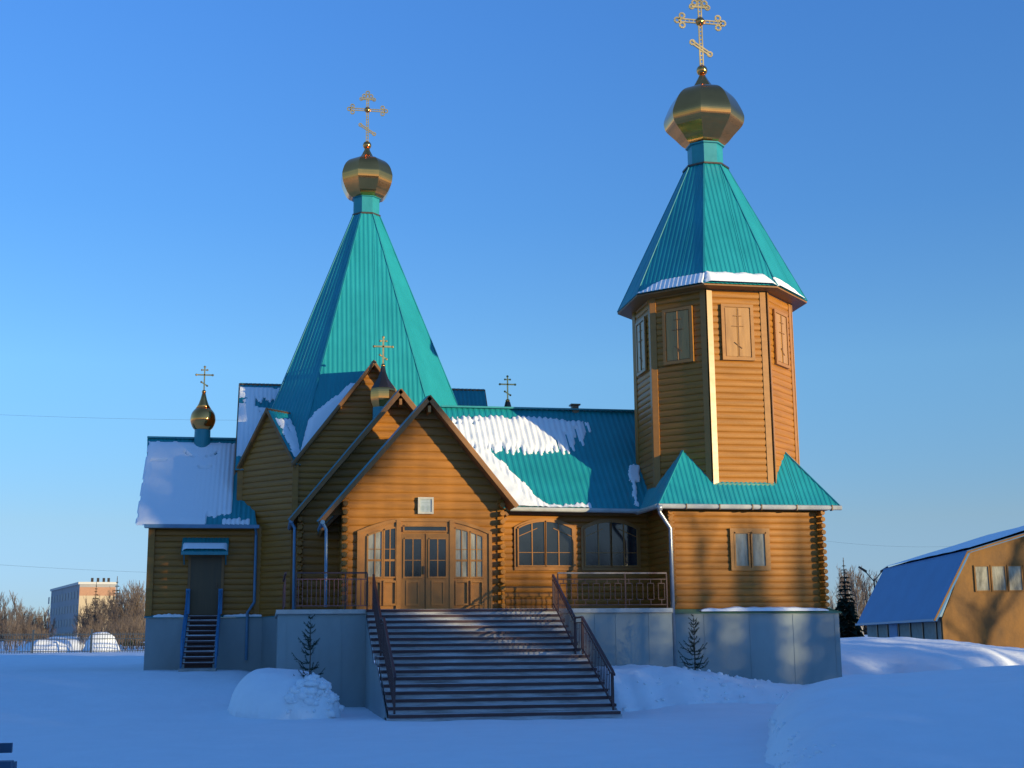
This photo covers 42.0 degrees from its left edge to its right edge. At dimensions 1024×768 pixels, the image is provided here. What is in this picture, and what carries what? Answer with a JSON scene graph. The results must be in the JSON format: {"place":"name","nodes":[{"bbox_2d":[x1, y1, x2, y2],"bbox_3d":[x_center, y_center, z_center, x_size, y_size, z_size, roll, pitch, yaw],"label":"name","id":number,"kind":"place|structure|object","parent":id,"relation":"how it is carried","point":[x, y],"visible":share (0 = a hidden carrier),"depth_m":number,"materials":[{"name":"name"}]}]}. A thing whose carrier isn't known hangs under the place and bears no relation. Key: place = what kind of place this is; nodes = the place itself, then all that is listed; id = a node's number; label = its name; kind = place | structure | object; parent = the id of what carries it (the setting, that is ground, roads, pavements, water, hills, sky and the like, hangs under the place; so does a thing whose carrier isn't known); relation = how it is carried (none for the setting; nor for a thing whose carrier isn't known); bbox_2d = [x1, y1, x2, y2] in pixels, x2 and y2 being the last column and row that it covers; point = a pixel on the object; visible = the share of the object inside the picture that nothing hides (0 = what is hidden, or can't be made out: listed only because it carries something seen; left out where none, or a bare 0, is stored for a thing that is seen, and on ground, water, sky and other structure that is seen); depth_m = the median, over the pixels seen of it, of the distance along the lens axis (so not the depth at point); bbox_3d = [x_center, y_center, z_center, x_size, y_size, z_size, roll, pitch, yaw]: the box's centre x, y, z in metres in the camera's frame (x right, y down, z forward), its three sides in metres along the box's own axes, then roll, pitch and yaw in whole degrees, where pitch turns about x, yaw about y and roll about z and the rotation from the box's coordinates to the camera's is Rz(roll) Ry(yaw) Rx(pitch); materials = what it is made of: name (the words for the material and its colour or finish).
{"place":"outdoors","nodes":[
{"label":"outdoors","id":0,"kind":"place"},
{"bbox_2d":[0,635,1023,767],"bbox_3d":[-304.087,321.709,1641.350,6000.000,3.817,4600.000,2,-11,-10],"label":"snow ground","id":1,"kind":"structure","parent":0,"point":[123,709],"depth_m":28.46,"materials":[{"name":"snow"}]},
{"bbox_2d":[0,592,7,631],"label":"bare tree","id":2,"kind":"object","parent":1,"relation":"on","point":[3,609],"visible":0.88,"depth_m":140.64,"materials":[{"name":"brown plant"}]},
{"bbox_2d":[0,596,12,648],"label":"bare tree","id":3,"kind":"object","parent":1,"relation":"on","point":[5,602],"visible":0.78,"depth_m":140.61,"materials":[{"name":"brown plant"}]},
{"bbox_2d":[0,743,16,767],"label":"bench","id":4,"kind":"object","parent":1,"relation":"on","point":[6,747],"visible":1,"depth_m":11.21,"materials":[{"name":"paint"}]},
{"bbox_2d":[0,616,17,650],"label":"bare bush","id":5,"kind":"object","parent":1,"relation":"on","point":[6,630],"visible":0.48,"depth_m":126.21,"materials":[{"name":"brown plant"}]},
{"bbox_2d":[1,615,20,651],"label":"bare bush","id":6,"kind":"object","parent":1,"relation":"on","point":[13,632],"visible":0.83,"depth_m":104.86,"materials":[{"name":"brown plant"}]},
{"bbox_2d":[9,589,24,645],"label":"bare tree","id":7,"kind":"object","parent":1,"relation":"on","point":[18,608],"visible":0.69,"depth_m":140.31,"materials":[{"name":"brown plant"}]},
{"bbox_2d":[7,619,27,649],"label":"bare bush","id":8,"kind":"object","parent":1,"relation":"on","point":[18,636],"visible":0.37,"depth_m":119.77,"materials":[{"name":"brown plant"}]},
{"bbox_2d":[17,614,35,646],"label":"bare bush","id":9,"kind":"object","parent":1,"relation":"on","point":[22,629],"visible":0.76,"depth_m":112.43,"materials":[{"name":"brown plant"}]},
{"bbox_2d":[26,607,33,626],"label":"bare tree","id":10,"kind":"object","parent":1,"relation":"on","point":[28,615],"visible":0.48,"depth_m":155.05,"materials":[{"name":"brown plant"}]},
{"bbox_2d":[26,625,41,641],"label":"bare bush","id":11,"kind":"object","parent":1,"relation":"on","point":[38,632],"visible":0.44,"depth_m":108.00,"materials":[{"name":"brown plant"}]},
{"bbox_2d":[35,613,43,630],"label":"bare tree","id":12,"kind":"object","parent":1,"relation":"on","point":[37,617],"visible":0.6,"depth_m":160.08,"materials":[{"name":"brown plant"}]},
{"bbox_2d":[20,640,68,652],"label":"snow pile","id":13,"kind":"object","parent":1,"relation":"on","point":[46,646],"visible":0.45,"depth_m":89.24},
{"bbox_2d":[44,616,50,636],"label":"bare tree","id":14,"kind":"object","parent":1,"relation":"on","point":[48,629],"visible":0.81,"depth_m":165.06,"materials":[{"name":"brown plant"}]},
{"bbox_2d":[16,636,121,650],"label":"snow pile","id":15,"kind":"object","parent":1,"relation":"on","point":[66,643],"visible":0.18,"depth_m":128.63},
{"bbox_2d":[0,630,144,653],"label":"iron fence","id":16,"kind":"object","parent":1,"relation":"on","point":[64,639],"visible":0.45,"depth_m":82.88,"materials":[{"name":"black"}]},
{"bbox_2d":[74,604,84,632],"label":"bare tree","id":17,"kind":"object","parent":1,"relation":"on","point":[78,619],"visible":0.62,"depth_m":150.64,"materials":[{"name":"brown plant"}]},
{"bbox_2d":[47,578,116,636],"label":"apartment block","id":18,"kind":"structure","parent":1,"relation":"on","point":[67,601],"depth_m":291.22,"materials":[{"name":"brick"}]},
{"bbox_2d":[75,625,89,650],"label":"bare bush","id":19,"kind":"object","parent":1,"relation":"on","point":[81,640],"visible":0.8,"depth_m":117.90,"materials":[{"name":"brown plant"}]},
{"bbox_2d":[76,610,88,635],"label":"bare tree","id":20,"kind":"object","parent":1,"relation":"on","point":[83,622],"visible":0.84,"depth_m":131.77,"materials":[{"name":"brown plant"}]},
{"bbox_2d":[79,607,87,631],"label":"bare tree","id":21,"kind":"object","parent":1,"relation":"on","point":[84,618],"visible":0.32,"depth_m":142.80,"materials":[{"name":"brown plant"}]},
{"bbox_2d":[83,595,98,629],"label":"bare tree","id":22,"kind":"object","parent":1,"relation":"on","point":[89,612],"visible":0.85,"depth_m":131.84,"materials":[{"name":"brown plant"}]},
{"bbox_2d":[85,619,102,635],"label":"bare bush","id":23,"kind":"object","parent":1,"relation":"on","point":[96,630],"visible":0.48,"depth_m":111.75,"materials":[{"name":"brown plant"}]},
{"bbox_2d":[89,601,99,631],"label":"bare tree","id":24,"kind":"object","parent":1,"relation":"on","point":[91,619],"visible":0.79,"depth_m":130.95,"materials":[{"name":"brown plant"}]},
{"bbox_2d":[90,582,98,629],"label":"spruce tree","id":25,"kind":"object","parent":1,"relation":"on","point":[95,598],"visible":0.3,"depth_m":190.17,"materials":[{"name":"green plant"}]},
{"bbox_2d":[85,596,106,626],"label":"bare tree","id":26,"kind":"object","parent":1,"relation":"on","point":[93,611],"visible":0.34,"depth_m":137.11,"materials":[{"name":"brown plant"}]},
{"bbox_2d":[92,598,104,631],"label":"bare tree","id":27,"kind":"object","parent":1,"relation":"on","point":[99,614],"visible":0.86,"depth_m":130.24,"materials":[{"name":"brown plant"}]},
{"bbox_2d":[95,596,106,628],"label":"bare tree","id":28,"kind":"object","parent":1,"relation":"on","point":[102,606],"visible":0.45,"depth_m":142.45,"materials":[{"name":"brown plant"}]},
{"bbox_2d":[83,632,120,651],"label":"snow pile","id":29,"kind":"object","parent":1,"relation":"on","point":[102,645],"visible":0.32,"depth_m":88.96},
{"bbox_2d":[103,590,114,628],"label":"bare tree","id":30,"kind":"object","parent":1,"relation":"on","point":[108,605],"visible":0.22,"depth_m":161.59,"materials":[{"name":"brown plant"}]},
{"bbox_2d":[101,586,122,624],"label":"bare tree","id":31,"kind":"object","parent":1,"relation":"on","point":[102,601],"visible":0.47,"depth_m":144.31,"materials":[{"name":"brown plant"}]},
{"bbox_2d":[106,619,123,640],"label":"bare bush","id":32,"kind":"object","parent":1,"relation":"on","point":[107,630],"visible":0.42,"depth_m":113.63,"materials":[{"name":"brown plant"}]},
{"bbox_2d":[106,593,124,626],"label":"bare tree","id":33,"kind":"object","parent":1,"relation":"on","point":[119,608],"visible":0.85,"depth_m":131.45,"materials":[{"name":"brown plant"}]},
{"bbox_2d":[102,576,128,645],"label":"spruce tree","id":34,"kind":"object","parent":1,"relation":"on","point":[112,615],"visible":0.14,"depth_m":180.76,"materials":[{"name":"green plant"}]},
{"bbox_2d":[107,598,123,626],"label":"bare tree","id":35,"kind":"object","parent":1,"relation":"on","point":[115,615],"visible":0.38,"depth_m":134.77,"materials":[{"name":"brown plant"}]},
{"bbox_2d":[108,588,124,628],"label":"bare tree","id":36,"kind":"object","parent":1,"relation":"on","point":[112,604],"visible":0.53,"depth_m":138.15,"materials":[{"name":"brown plant"}]},
{"bbox_2d":[110,618,126,644],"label":"bare bush","id":37,"kind":"object","parent":1,"relation":"on","point":[115,625],"visible":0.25,"depth_m":123.45,"materials":[{"name":"brown plant"}]},
{"bbox_2d":[110,592,127,648],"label":"bare tree","id":38,"kind":"object","parent":1,"relation":"on","point":[121,611],"visible":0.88,"depth_m":132.45,"materials":[{"name":"brown plant"}]},
{"bbox_2d":[110,621,129,647],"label":"bare bush","id":39,"kind":"object","parent":1,"relation":"on","point":[118,630],"visible":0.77,"depth_m":111.85,"materials":[{"name":"brown plant"}]},
{"bbox_2d":[116,615,135,649],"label":"bare bush","id":40,"kind":"object","parent":1,"relation":"on","point":[127,636],"visible":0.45,"depth_m":118.66,"materials":[{"name":"brown plant"}]},
{"bbox_2d":[124,584,132,621],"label":"bare tree","id":41,"kind":"object","parent":1,"relation":"on","point":[127,606],"visible":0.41,"depth_m":142.50,"materials":[{"name":"brown plant"}]},
{"bbox_2d":[117,586,141,648],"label":"bare tree","id":42,"kind":"object","parent":1,"relation":"on","point":[124,606],"visible":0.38,"depth_m":143.50,"materials":[{"name":"brown plant"}]},
{"bbox_2d":[122,617,139,649],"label":"bare bush","id":43,"kind":"object","parent":1,"relation":"on","point":[132,632],"visible":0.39,"depth_m":125.44,"materials":[{"name":"brown plant"}]},
{"bbox_2d":[124,586,143,647],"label":"bare tree","id":44,"kind":"object","parent":1,"relation":"on","point":[133,605],"visible":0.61,"depth_m":133.31,"materials":[{"name":"brown plant"}]},
{"bbox_2d":[125,584,144,648],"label":"bare tree","id":45,"kind":"object","parent":1,"relation":"on","point":[126,596],"visible":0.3,"depth_m":142.81,"materials":[{"name":"brown plant"}]},
{"bbox_2d":[126,580,144,649],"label":"bare tree","id":46,"kind":"object","parent":1,"relation":"on","point":[141,610],"visible":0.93,"depth_m":131.31,"materials":[{"name":"brown plant"}]},
{"bbox_2d":[127,617,144,649],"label":"bare bush","id":47,"kind":"object","parent":1,"relation":"on","point":[138,629],"visible":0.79,"depth_m":112.11,"materials":[{"name":"brown plant"}]},
{"bbox_2d":[127,582,145,626],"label":"bare tree","id":48,"kind":"object","parent":1,"relation":"on","point":[138,600],"visible":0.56,"depth_m":134.34,"materials":[{"name":"brown plant"}]},
{"bbox_2d":[128,580,144,645],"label":"spruce tree","id":49,"kind":"object","parent":1,"relation":"on","point":[141,629],"visible":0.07,"depth_m":185.05,"materials":[{"name":"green plant"}]},
{"bbox_2d":[128,592,144,641],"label":"bare tree","id":50,"kind":"object","parent":1,"relation":"on","point":[137,608],"visible":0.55,"depth_m":133.70,"materials":[{"name":"brown plant"}]},
{"bbox_2d":[130,581,144,648],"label":"bare tree","id":51,"kind":"object","parent":1,"relation":"on","point":[140,605],"visible":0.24,"depth_m":138.88,"materials":[{"name":"brown plant"}]},
{"bbox_2d":[136,614,145,649],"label":"bare bush","id":52,"kind":"object","parent":1,"relation":"on","point":[142,641],"visible":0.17,"depth_m":123.57,"materials":[{"name":"brown plant"}]},
{"bbox_2d":[178,589,222,671],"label":"side steps","id":53,"kind":"structure","parent":1,"relation":"on","point":[200,651],"depth_m":43.77,"materials":[{"name":"concrete"}]},
{"bbox_2d":[227,668,308,719],"bbox_3d":[-6.051,8.104,34.784,3.672,1.369,3.672,2,-11,-10],"label":"snow pile","id":54,"kind":"object","parent":1,"relation":"on","point":[259,693],"visible":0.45,"depth_m":33.55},
{"bbox_2d":[283,672,344,719],"bbox_3d":[-5.179,8.000,34.034,1.958,1.269,1.944,2,-11,-10],"label":"snow pile","id":55,"kind":"object","parent":1,"relation":"on","point":[312,696],"visible":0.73,"depth_m":33.38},
{"bbox_2d":[292,614,324,676],"bbox_3d":[-5.271,6.935,34.419,0.798,2.010,0.718,-9,-14,37],"label":"young spruce","id":56,"kind":"object","parent":55,"relation":"on","point":[309,645],"visible":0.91,"depth_m":34.42,"materials":[{"name":"green plant"}]},
{"bbox_2d":[0,598,867,640],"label":"wood","id":57,"kind":"object","parent":1,"relation":"on","point":[832,605],"visible":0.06,"depth_m":397.50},
{"bbox_2d":[144,0,841,706],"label":"church","id":58,"kind":"structure","parent":1,"relation":"on","point":[736,500],"depth_m":44.29,"materials":[{"name":"wood"}]},
{"bbox_2d":[153,613,183,616],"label":"ledge snow","id":59,"kind":"structure","parent":58,"relation":"on","point":[169,615],"depth_m":45.21,"materials":[{"name":"snow"}]},
{"bbox_2d":[135,441,249,524],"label":"roof snow","id":60,"kind":"structure","parent":58,"relation":"on","point":[187,483],"depth_m":47.40,"materials":[{"name":"snow"}]},
{"bbox_2d":[182,543,226,550],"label":"roof snow","id":61,"kind":"structure","parent":58,"relation":"on","point":[204,545],"depth_m":45.47,"materials":[{"name":"snow"}]},
{"bbox_2d":[187,555,224,615],"bbox_3d":[-10.506,6.877,45.727,1.210,2.090,0.180,2,-11,-10],"label":"side door","id":62,"kind":"structure","parent":58,"relation":"in","point":[205,572],"depth_m":45.71,"materials":[{"name":"brown wood"}]},
{"bbox_2d":[223,614,261,616],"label":"ledge snow","id":63,"kind":"structure","parent":58,"relation":"on","point":[244,615],"depth_m":45.63,"materials":[{"name":"snow"}]},
{"bbox_2d":[236,387,279,455],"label":"roof snow","id":64,"kind":"structure","parent":58,"relation":"on","point":[250,415],"depth_m":49.45,"materials":[{"name":"snow"}]},
{"bbox_2d":[275,418,299,456],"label":"roof snow","id":65,"kind":"structure","parent":58,"relation":"on","point":[290,435],"depth_m":46.69,"materials":[{"name":"snow"}]},
{"bbox_2d":[282,572,367,609],"bbox_3d":[-6.893,6.543,41.594,2.241,1.105,5.990,7,-13,-34],"label":"terrace railing","id":66,"kind":"object","parent":58,"relation":"on","point":[284,591],"visible":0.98,"depth_m":39.61,"materials":[{"name":"paint"}]},
{"bbox_2d":[301,383,354,449],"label":"roof snow","id":67,"kind":"structure","parent":58,"relation":"on","point":[318,418],"depth_m":47.18,"materials":[{"name":"snow"}]},
{"bbox_2d":[418,497,433,513],"bbox_3d":[-2.696,3.799,41.645,0.490,0.520,0.100,2,-11,-10],"label":"framed icon","id":68,"kind":"object","parent":58,"relation":"attached to","point":[425,505],"visible":1,"depth_m":41.62,"materials":[{"name":"grey"}]},
{"bbox_2d":[451,415,591,507],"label":"roof snow","id":69,"kind":"structure","parent":58,"relation":"on","point":[528,434],"depth_m":46.76,"materials":[{"name":"snow"}]},
{"bbox_2d":[514,518,575,569],"bbox_3d":[1.103,5.296,44.117,2.080,1.720,0.100,2,-11,-10],"label":"arched window","id":70,"kind":"structure","parent":58,"relation":"in","point":[539,543],"depth_m":44.09,"materials":[{"name":"glass"}]},
{"bbox_2d":[581,519,640,569],"bbox_3d":[3.307,5.354,44.514,2.040,1.720,0.100,2,-11,-10],"label":"arched window","id":71,"kind":"structure","parent":58,"relation":"in","point":[606,544],"depth_m":44.49,"materials":[{"name":"glass"}]},
{"bbox_2d":[557,572,667,608],"bbox_3d":[3.107,6.366,41.130,3.500,1.105,0.060,2,-11,-10],"label":"terrace railing","id":72,"kind":"object","parent":58,"relation":"on","point":[625,583],"visible":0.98,"depth_m":41.15,"materials":[{"name":"paint"}]},
{"bbox_2d":[628,464,639,506],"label":"roof snow","id":73,"kind":"structure","parent":58,"relation":"on","point":[633,474],"depth_m":45.66,"materials":[{"name":"snow"}]},
{"bbox_2d":[635,316,646,376],"bbox_3d":[4.478,-1.295,46.262,0.080,1.900,1.120,2,-11,-10],"label":"shutter window","id":74,"kind":"structure","parent":58,"relation":"in","point":[640,327],"depth_m":46.18,"materials":[{"name":"paint"}]},
{"bbox_2d":[638,272,704,292],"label":"roof snow","id":75,"kind":"structure","parent":58,"relation":"on","point":[681,281],"depth_m":44.44,"materials":[{"name":"snow"}]},
{"bbox_2d":[662,305,693,365],"bbox_3d":[5.552,-1.622,44.628,1.120,1.900,0.081,-8,-13,34],"label":"shutter window","id":76,"kind":"structure","parent":58,"relation":"in","point":[677,323],"depth_m":44.61,"materials":[{"name":"paint"}]},
{"bbox_2d":[720,304,754,360],"bbox_3d":[7.490,-1.718,44.220,1.120,1.900,0.080,2,-11,-10],"label":"shutter window","id":77,"kind":"structure","parent":58,"relation":"in","point":[737,320],"depth_m":44.20,"materials":[{"name":"paint"}]},
{"bbox_2d":[704,271,775,283],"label":"roof snow","id":78,"kind":"structure","parent":58,"relation":"on","point":[729,276],"depth_m":44.02,"materials":[{"name":"snow"}]},
{"bbox_2d":[729,528,770,570],"bbox_3d":[7.644,5.307,42.762,1.330,1.350,0.072,2,-11,-10],"label":"window","id":79,"kind":"structure","parent":58,"relation":"in","point":[749,547],"depth_m":42.76,"materials":[{"name":"paint"}]},
{"bbox_2d":[699,606,828,610],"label":"ledge snow","id":80,"kind":"structure","parent":58,"relation":"on","point":[736,608],"depth_m":42.27,"materials":[{"name":"snow"}]},
{"bbox_2d":[772,309,789,368],"bbox_3d":[9.156,-1.527,45.277,0.081,1.900,1.120,-8,-13,34],"label":"shutter window","id":81,"kind":"structure","parent":58,"relation":"in","point":[780,319],"depth_m":45.22,"materials":[{"name":"paint"}]},
{"bbox_2d":[773,277,804,298],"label":"roof snow","id":82,"kind":"structure","parent":58,"relation":"on","point":[782,283],"depth_m":44.83,"materials":[{"name":"snow"}]},
{"bbox_2d":[365,574,621,720],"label":"entrance stairs","id":83,"kind":"structure","parent":1,"relation":"on","point":[470,664],"depth_m":35.35,"materials":[{"name":"paint"}]},
{"bbox_2d":[596,664,809,711],"bbox_3d":[7.293,8.848,38.913,11.400,1.342,6.681,2,-11,-10],"label":"snow pile","id":84,"kind":"object","parent":1,"relation":"on","point":[641,687],"visible":0.51,"depth_m":37.10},
{"bbox_2d":[679,614,708,669],"bbox_3d":[5.361,7.707,39.447,0.889,1.817,0.892,-6,-12,27],"label":"young spruce","id":85,"kind":"object","parent":84,"relation":"on","point":[693,644],"visible":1,"depth_m":39.44,"materials":[{"name":"green plant"}]},
{"bbox_2d":[832,566,853,601],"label":"birch tree","id":86,"kind":"object","parent":1,"relation":"on","point":[842,584],"visible":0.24,"depth_m":156.96,"materials":[{"name":"brown plant"}]},
{"bbox_2d":[836,568,855,601],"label":"birch tree","id":87,"kind":"object","parent":1,"relation":"on","point":[840,574],"visible":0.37,"depth_m":141.71,"materials":[{"name":"brown plant"}]},
{"bbox_2d":[834,558,864,637],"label":"spruce tree","id":88,"kind":"object","parent":1,"relation":"on","point":[845,607],"visible":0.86,"depth_m":109.76,"materials":[{"name":"green plant"}]},
{"bbox_2d":[846,571,863,634],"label":"birch tree","id":89,"kind":"object","parent":1,"relation":"on","point":[854,594],"visible":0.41,"depth_m":135.16,"materials":[{"name":"brown plant"}]},
{"bbox_2d":[846,564,867,618],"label":"birch tree","id":90,"kind":"object","parent":1,"relation":"on","point":[854,583],"visible":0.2,"depth_m":147.16,"materials":[{"name":"brown plant"}]},
{"bbox_2d":[849,568,866,617],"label":"birch tree","id":91,"kind":"object","parent":1,"relation":"on","point":[861,608],"visible":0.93,"depth_m":125.42,"materials":[{"name":"brown plant"}]},
{"bbox_2d":[850,570,871,628],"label":"birch tree","id":92,"kind":"object","parent":1,"relation":"on","point":[865,588],"visible":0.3,"depth_m":173.22,"materials":[{"name":"brown plant"}]},
{"bbox_2d":[858,577,869,606],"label":"birch tree","id":93,"kind":"object","parent":1,"relation":"on","point":[866,597],"visible":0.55,"depth_m":142.41,"materials":[{"name":"brown plant"}]},
{"bbox_2d":[867,573,876,596],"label":"birch tree","id":94,"kind":"object","parent":1,"relation":"on","point":[869,586],"visible":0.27,"depth_m":180.08,"materials":[{"name":"brown plant"}]},
{"bbox_2d":[858,566,887,587],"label":"street lamp","id":95,"kind":"object","parent":1,"relation":"on","point":[865,571],"visible":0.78,"depth_m":105.82,"materials":[{"name":"metal"}]},
{"bbox_2d":[764,665,1023,767],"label":"snow pile","id":96,"kind":"object","parent":1,"relation":"on","point":[967,718],"visible":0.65,"depth_m":19.55,"materials":[{"name":"snow"}]},
{"bbox_2d":[840,637,1023,674],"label":"snow pile","id":97,"kind":"object","parent":1,"relation":"on","point":[875,655],"visible":0.45,"depth_m":54.94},
{"bbox_2d":[855,530,1023,647],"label":"barn","id":98,"kind":"structure","parent":1,"relation":"on","point":[983,583],"depth_m":81.68,"materials":[{"name":"metal"}]},
{"bbox_2d":[888,526,1023,565],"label":"roof snow","id":99,"kind":"structure","parent":98,"relation":"on","point":[981,540],"depth_m":92.18,"materials":[{"name":"snow"}]},
{"bbox_2d":[973,565,990,591],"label":"window","id":100,"kind":"structure","parent":98,"relation":"in","point":[981,573],"depth_m":81.48,"materials":[{"name":"white glass"}]},
{"bbox_2d":[990,565,1007,591],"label":"window","id":101,"kind":"structure","parent":98,"relation":"in","point":[998,572],"depth_m":81.44,"materials":[{"name":"white glass"}]},
{"bbox_2d":[1006,565,1023,591],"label":"window","id":102,"kind":"structure","parent":98,"relation":"in","point":[1014,572],"depth_m":81.42,"materials":[{"name":"white glass"}]},
{"bbox_2d":[0,0,1023,633],"label":"sky","id":103,"kind":"structure","parent":0,"point":[174,204],"materials":[{"name":"blue"}]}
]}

